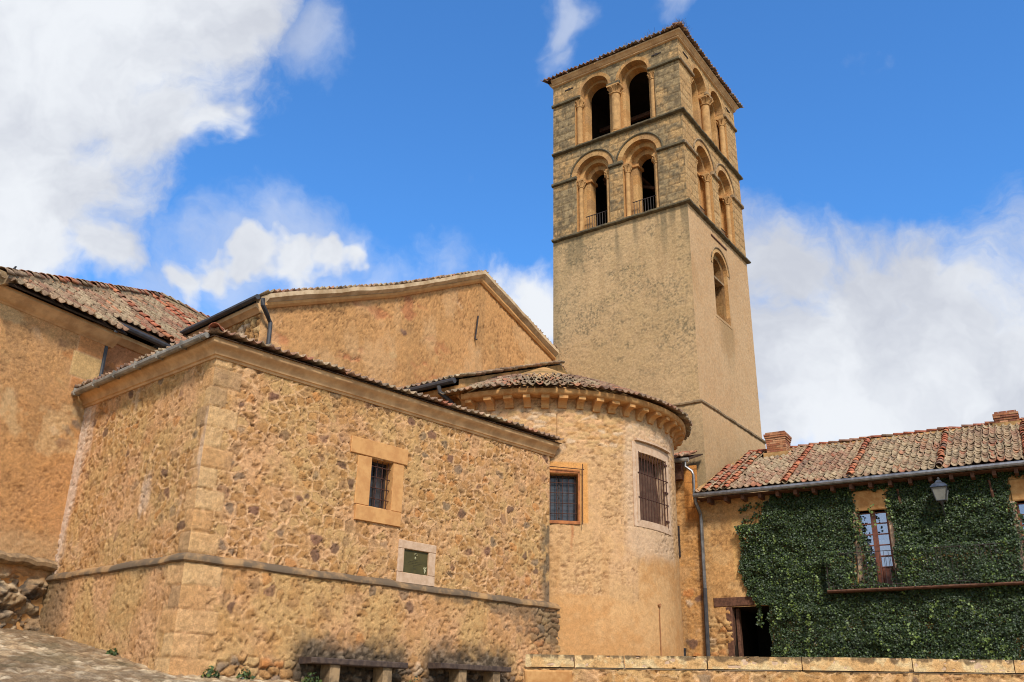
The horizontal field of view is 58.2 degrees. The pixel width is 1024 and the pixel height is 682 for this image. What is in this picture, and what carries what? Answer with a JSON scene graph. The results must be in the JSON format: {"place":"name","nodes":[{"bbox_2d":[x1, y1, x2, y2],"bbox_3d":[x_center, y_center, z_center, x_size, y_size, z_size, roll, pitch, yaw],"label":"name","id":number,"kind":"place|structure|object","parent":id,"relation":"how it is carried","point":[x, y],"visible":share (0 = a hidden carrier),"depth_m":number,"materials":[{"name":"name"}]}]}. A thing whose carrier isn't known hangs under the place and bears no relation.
{"place":"outdoors","nodes":[
{"label":"outdoors","id":0,"kind":"place"},
{"bbox_2d":[0,628,1004,681],"bbox_3d":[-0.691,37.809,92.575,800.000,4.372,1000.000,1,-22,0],"label":"ground","id":1,"kind":"structure","parent":0,"point":[30,656],"depth_m":15.94,"materials":[{"name":"beige stone"}]},
{"bbox_2d":[0,266,209,631],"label":"transept","id":2,"kind":"structure","parent":1,"relation":"on","point":[61,336],"depth_m":20.80,"materials":[{"name":"stone"}]},
{"bbox_2d":[105,648,118,655],"bbox_3d":[-7.552,5.893,17.393,0.266,0.175,0.237,1,-22,0],"label":"weed","id":3,"kind":"object","parent":1,"relation":"on","point":[111,652],"visible":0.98,"depth_m":17.35,"materials":[{"name":"green plant"}]},
{"bbox_2d":[201,665,219,677],"bbox_3d":[-5.380,5.934,16.472,0.314,0.231,0.332,-19,-29,40],"label":"weed","id":4,"kind":"object","parent":1,"relation":"on","point":[210,671],"visible":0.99,"depth_m":16.43,"materials":[{"name":"green plant"}]},
{"bbox_2d":[236,668,255,679],"bbox_3d":[-4.889,6.124,16.890,0.373,0.238,0.332,1,-22,0],"label":"weed","id":5,"kind":"object","parent":1,"relation":"on","point":[247,674],"visible":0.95,"depth_m":16.85,"materials":[{"name":"green plant"}]},
{"bbox_2d":[39,322,563,681],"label":"sacristy","id":6,"kind":"structure","parent":1,"relation":"on","point":[236,503],"depth_m":19.49,"materials":[{"name":"stone"}]},
{"bbox_2d":[369,461,390,508],"bbox_3d":[-3.086,3.271,20.825,0.235,1.080,0.610,-19,-30,41],"label":"window","id":7,"kind":"structure","parent":6,"relation":"in","point":[377,490],"depth_m":20.93,"materials":[{"name":"metal"}]},
{"bbox_2d":[396,539,436,586],"bbox_3d":[-2.180,5.045,20.867,0.090,0.934,1.128,-19,-30,41],"label":"plaque","id":8,"kind":"object","parent":6,"relation":"attached to","point":[417,562],"visible":1,"depth_m":20.85,"materials":[{"name":"stone"}]},
{"bbox_2d":[301,672,321,681],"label":"weed","id":9,"kind":"object","parent":1,"relation":"on","point":[312,678],"visible":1,"depth_m":17.84,"materials":[{"name":"green plant"}]},
{"bbox_2d":[298,657,407,681],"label":"stone bench","id":10,"kind":"object","parent":1,"relation":"on","point":[330,670],"visible":1,"depth_m":18.38,"materials":[{"name":"stone"}]},
{"bbox_2d":[149,270,569,409],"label":"nave","id":11,"kind":"structure","parent":1,"relation":"on","point":[434,336],"depth_m":29.25,"materials":[{"name":"beige stone"}]},
{"bbox_2d":[428,663,510,681],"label":"stone bench","id":12,"kind":"object","parent":1,"relation":"on","point":[457,672],"visible":1,"depth_m":20.56,"materials":[{"name":"stone"}]},
{"bbox_2d":[440,366,692,667],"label":"apse","id":13,"kind":"structure","parent":1,"relation":"on","point":[614,580],"depth_m":25.46,"materials":[{"name":"stone"}]},
{"bbox_2d":[549,475,576,520],"bbox_3d":[1.284,4.295,25.049,0.973,1.280,0.195,3,-22,-5],"label":"window","id":14,"kind":"structure","parent":13,"relation":"in","point":[563,493],"depth_m":25.10,"materials":[{"name":"glass"}]},
{"bbox_2d":[549,469,579,523],"bbox_3d":[1.302,4.206,24.882,1.073,1.480,0.110,3,-22,-5],"label":"window frame","id":15,"kind":"structure","parent":13,"relation":"in","point":[551,470],"depth_m":24.93,"materials":[{"name":"brown wood"}]},
{"bbox_2d":[638,451,669,527],"bbox_3d":[3.910,4.324,26.522,0.440,1.980,1.571,-17,-28,38],"label":"window","id":16,"kind":"structure","parent":13,"relation":"in","point":[650,503],"depth_m":26.63,"materials":[{"name":"brown glass"}]},
{"bbox_2d":[541,21,765,551],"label":"bell tower","id":17,"kind":"structure","parent":1,"relation":"on","point":[651,261],"depth_m":37.68,"materials":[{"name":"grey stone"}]},
{"bbox_2d":[623,18,689,47],"bbox_3d":[6.192,-13.233,39.642,3.039,0.338,1.022,-10,-24,25],"label":"dry grass tuft","id":18,"kind":"object","parent":17,"relation":"on","point":[665,31],"visible":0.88,"depth_m":39.22,"materials":[{"name":"brown plant"}]},
{"bbox_2d":[674,450,705,655],"bbox_3d":[5.460,7.242,30.228,1.978,7.844,1.788,-11,-25,27],"label":"lean to","id":19,"kind":"object","parent":1,"relation":"on","point":[690,561],"visible":0.41,"depth_m":29.73,"materials":[{"name":"stone"}]},
{"bbox_2d":[524,654,1023,681],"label":"coping wall","id":20,"kind":"structure","parent":1,"relation":"on","point":[550,668],"depth_m":16.06,"materials":[{"name":"stone"}]},
{"bbox_2d":[692,410,1023,659],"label":"ivy house","id":21,"kind":"structure","parent":1,"relation":"on","point":[778,465],"depth_m":28.72,"materials":[{"name":"stone"}]},
{"bbox_2d":[857,511,895,587],"bbox_3d":[10.783,6.163,27.129,0.880,2.260,0.118,-11,-25,28],"label":"french door","id":22,"kind":"structure","parent":21,"relation":"in","point":[877,545],"depth_m":27.07,"materials":[{"name":"brown wood"}]},
{"bbox_2d":[734,470,1023,659],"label":"ivy","id":23,"kind":"object","parent":21,"relation":"attached to","point":[923,536],"visible":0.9,"depth_m":26.30,"materials":[{"name":"green plant"}]},
{"bbox_2d":[930,477,949,518],"bbox_3d":[12.227,4.475,26.159,0.470,1.150,0.785,-11,-25,28],"label":"wall lantern","id":24,"kind":"object","parent":21,"relation":"attached to","point":[939,489],"depth_m":25.96,"materials":[{"name":"glass"}]},
{"bbox_2d":[1016,502,1023,545],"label":"french door","id":25,"kind":"structure","parent":21,"relation":"in","point":[1018,510],"depth_m":25.58,"materials":[{"name":"brown wood"}]},
{"bbox_2d":[0,0,1023,448],"label":"sky","id":26,"kind":"structure","parent":0,"point":[211,156],"materials":[{"name":"blue"}]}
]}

